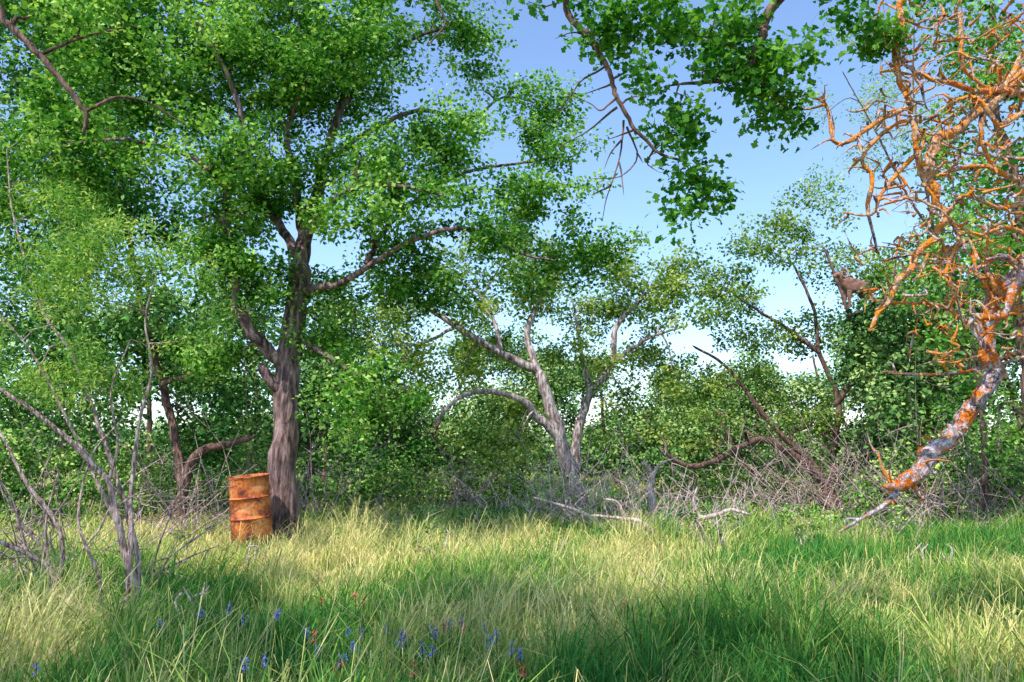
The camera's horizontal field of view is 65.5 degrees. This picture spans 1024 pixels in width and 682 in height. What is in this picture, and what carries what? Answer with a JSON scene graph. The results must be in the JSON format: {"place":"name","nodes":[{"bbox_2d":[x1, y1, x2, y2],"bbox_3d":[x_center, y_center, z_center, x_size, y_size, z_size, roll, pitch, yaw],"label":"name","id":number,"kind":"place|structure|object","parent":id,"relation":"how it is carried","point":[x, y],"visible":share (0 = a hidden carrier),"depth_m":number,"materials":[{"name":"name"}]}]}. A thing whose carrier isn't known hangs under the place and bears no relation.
{"place":"outdoors","nodes":[
{"label":"outdoors","id":0,"kind":"place"},
{"bbox_2d":[0,452,1023,681],"bbox_3d":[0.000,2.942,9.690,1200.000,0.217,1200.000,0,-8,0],"label":"ground","id":1,"kind":"structure","parent":0,"point":[596,476],"depth_m":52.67,"materials":[{"name":"green plant"}]},
{"bbox_2d":[0,0,186,157],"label":"oak tree","id":2,"kind":"object","parent":1,"relation":"on","point":[73,24],"visible":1,"depth_m":8.64,"materials":[{"name":"green plant"}]},
{"bbox_2d":[0,412,200,527],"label":"green shrubs","id":3,"kind":"object","parent":1,"relation":"on","point":[17,449],"visible":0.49,"depth_m":15.46,"materials":[{"name":"green plant"}]},
{"bbox_2d":[0,115,248,610],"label":"mesquite tree","id":4,"kind":"object","parent":1,"relation":"on","point":[92,465],"visible":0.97,"depth_m":7.15,"materials":[{"name":"green plant"}]},
{"bbox_2d":[0,0,317,520],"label":"oak tree","id":5,"kind":"object","parent":1,"relation":"on","point":[210,445],"visible":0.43,"depth_m":16.95,"materials":[{"name":"green plant"}]},
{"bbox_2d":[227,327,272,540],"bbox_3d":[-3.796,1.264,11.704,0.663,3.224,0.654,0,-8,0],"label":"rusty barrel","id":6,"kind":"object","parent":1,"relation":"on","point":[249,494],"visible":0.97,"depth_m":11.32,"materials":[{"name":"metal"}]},
{"bbox_2d":[33,603,522,681],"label":"bluebonnet flowers","id":7,"kind":"object","parent":1,"relation":"on","point":[264,663],"visible":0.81,"depth_m":5.18,"materials":[{"name":"blue plant"}]},
{"bbox_2d":[0,0,650,548],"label":"oak tree","id":8,"kind":"object","parent":1,"relation":"on","point":[298,68],"visible":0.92,"depth_m":12.38,"materials":[{"name":"green plant"}]},
{"bbox_2d":[154,413,553,515],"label":"green shrubs","id":9,"kind":"object","parent":1,"relation":"on","point":[399,466],"visible":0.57,"depth_m":19.60,"materials":[{"name":"green plant"}]},
{"bbox_2d":[309,592,625,681],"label":"red wildflowers","id":10,"kind":"object","parent":1,"relation":"on","point":[414,662],"visible":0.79,"depth_m":5.03,"materials":[{"name":"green plant"}]},
{"bbox_2d":[355,215,640,507],"bbox_3d":[-0.345,0.702,19.664,7.073,7.390,4.222,2,-8,-16],"label":"leaning oak tree","id":11,"kind":"object","parent":1,"relation":"on","point":[553,426],"visible":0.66,"depth_m":18.98,"materials":[{"name":"green plant"}]},
{"bbox_2d":[0,397,1017,480],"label":"distant tree line","id":12,"kind":"object","parent":1,"relation":"on","point":[592,461],"visible":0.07,"depth_m":46.81,"materials":[{"name":"green plant"}]},
{"bbox_2d":[0,158,1023,508],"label":"background trees","id":13,"kind":"object","parent":1,"relation":"on","point":[878,354],"visible":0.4,"depth_m":24.75,"materials":[{"name":"green plant"}]},
{"bbox_2d":[833,267,871,308],"bbox_3d":[8.456,-1.314,19.769,1.019,1.044,0.356,1,-8,-8],"label":"ram","id":14,"kind":"object","parent":13,"relation":"on","point":[848,283],"visible":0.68,"depth_m":19.66,"materials":[{"name":"brown fur"}]},
{"bbox_2d":[0,346,1023,591],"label":"dead brush pile","id":15,"kind":"object","parent":1,"relation":"on","point":[168,512],"visible":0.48,"depth_m":14.58,"materials":[{"name":"grey wood"}]},
{"bbox_2d":[163,509,953,618],"bbox_3d":[0.368,2.697,9.526,10.131,1.044,4.985,0,-8,0],"label":"weed plant","id":16,"kind":"object","parent":1,"relation":"on","point":[796,527],"visible":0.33,"depth_m":10.38,"materials":[{"name":"green plant"}]},
{"bbox_2d":[319,0,916,245],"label":"overhanging oak tree","id":17,"kind":"object","parent":1,"relation":"on","point":[757,74],"visible":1,"depth_m":5.46,"materials":[{"name":"green plant"}]},
{"bbox_2d":[537,231,741,501],"bbox_3d":[3.332,0.893,21.188,5.489,7.373,3.944,0,-8,0],"label":"oak tree","id":18,"kind":"object","parent":1,"relation":"on","point":[609,307],"visible":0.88,"depth_m":20.84,"materials":[{"name":"green plant"}]},
{"bbox_2d":[533,486,750,541],"bbox_3d":[1.932,2.815,12.792,3.627,1.013,1.137,-7,-10,41],"label":"fallen dead branch","id":19,"kind":"object","parent":1,"relation":"on","point":[714,515],"visible":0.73,"depth_m":12.69,"materials":[{"name":"grey wood"}]},
{"bbox_2d":[434,411,864,537],"bbox_3d":[3.665,2.893,16.151,9.236,3.026,6.393,3,-8,-23],"label":"dead brush pile","id":20,"kind":"object","parent":1,"relation":"on","point":[602,488],"visible":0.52,"depth_m":15.82,"materials":[{"name":"grey wood"}]},
{"bbox_2d":[641,456,678,519],"bbox_3d":[2.903,3.068,15.741,0.810,1.565,0.263,2,-8,-16],"label":"broken tree snag","id":21,"kind":"object","parent":1,"relation":"on","point":[651,473],"visible":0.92,"depth_m":15.68,"materials":[{"name":"grey wood"}]},
{"bbox_2d":[333,472,1017,534],"bbox_3d":[2.495,3.237,15.627,12.132,1.268,4.404,-2,-8,13],"label":"undergrowth bush","id":22,"kind":"object","parent":1,"relation":"on","point":[431,509],"visible":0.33,"depth_m":15.77,"materials":[{"name":"green plant"}]},
{"bbox_2d":[681,501,739,554],"bbox_3d":[2.834,2.783,11.392,0.876,0.976,0.731,0,-8,0],"label":"shrub","id":23,"kind":"object","parent":1,"relation":"on","point":[703,521],"visible":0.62,"depth_m":11.40,"materials":[{"name":"green plant"}]},
{"bbox_2d":[629,176,980,508],"bbox_3d":[8.055,0.020,21.760,9.935,9.630,4.764,1,-8,-4],"label":"spreading oak tree","id":24,"kind":"object","parent":1,"relation":"on","point":[835,418],"visible":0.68,"depth_m":21.70,"materials":[{"name":"green plant"}]},
{"bbox_2d":[655,393,1023,523],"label":"green shrubs","id":25,"kind":"object","parent":1,"relation":"on","point":[1009,460],"visible":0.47,"depth_m":16.97,"materials":[{"name":"green plant"}]},
{"bbox_2d":[767,5,988,523],"bbox_3d":[6.876,-1.465,15.398,3.970,10.514,2.293,0,-8,0],"label":"wispy mesquite tree","id":26,"kind":"object","parent":1,"relation":"on","point":[983,458],"visible":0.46,"depth_m":15.62,"materials":[{"name":"green plant"}]},
{"bbox_2d":[765,0,1023,531],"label":"lichen covered oak","id":27,"kind":"object","parent":1,"relation":"on","point":[1007,287],"visible":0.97,"depth_m":5.66,"materials":[{"name":"orange plant"}]},
{"bbox_2d":[878,0,1023,457],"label":"oak tree","id":28,"kind":"object","parent":1,"relation":"on","point":[1014,245],"visible":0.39,"depth_m":13.48,"materials":[{"name":"green plant"}]},
{"bbox_2d":[0,0,1023,450],"label":"sky","id":29,"kind":"structure","parent":0,"point":[763,171],"materials":[{"name":"blue"}]}
]}

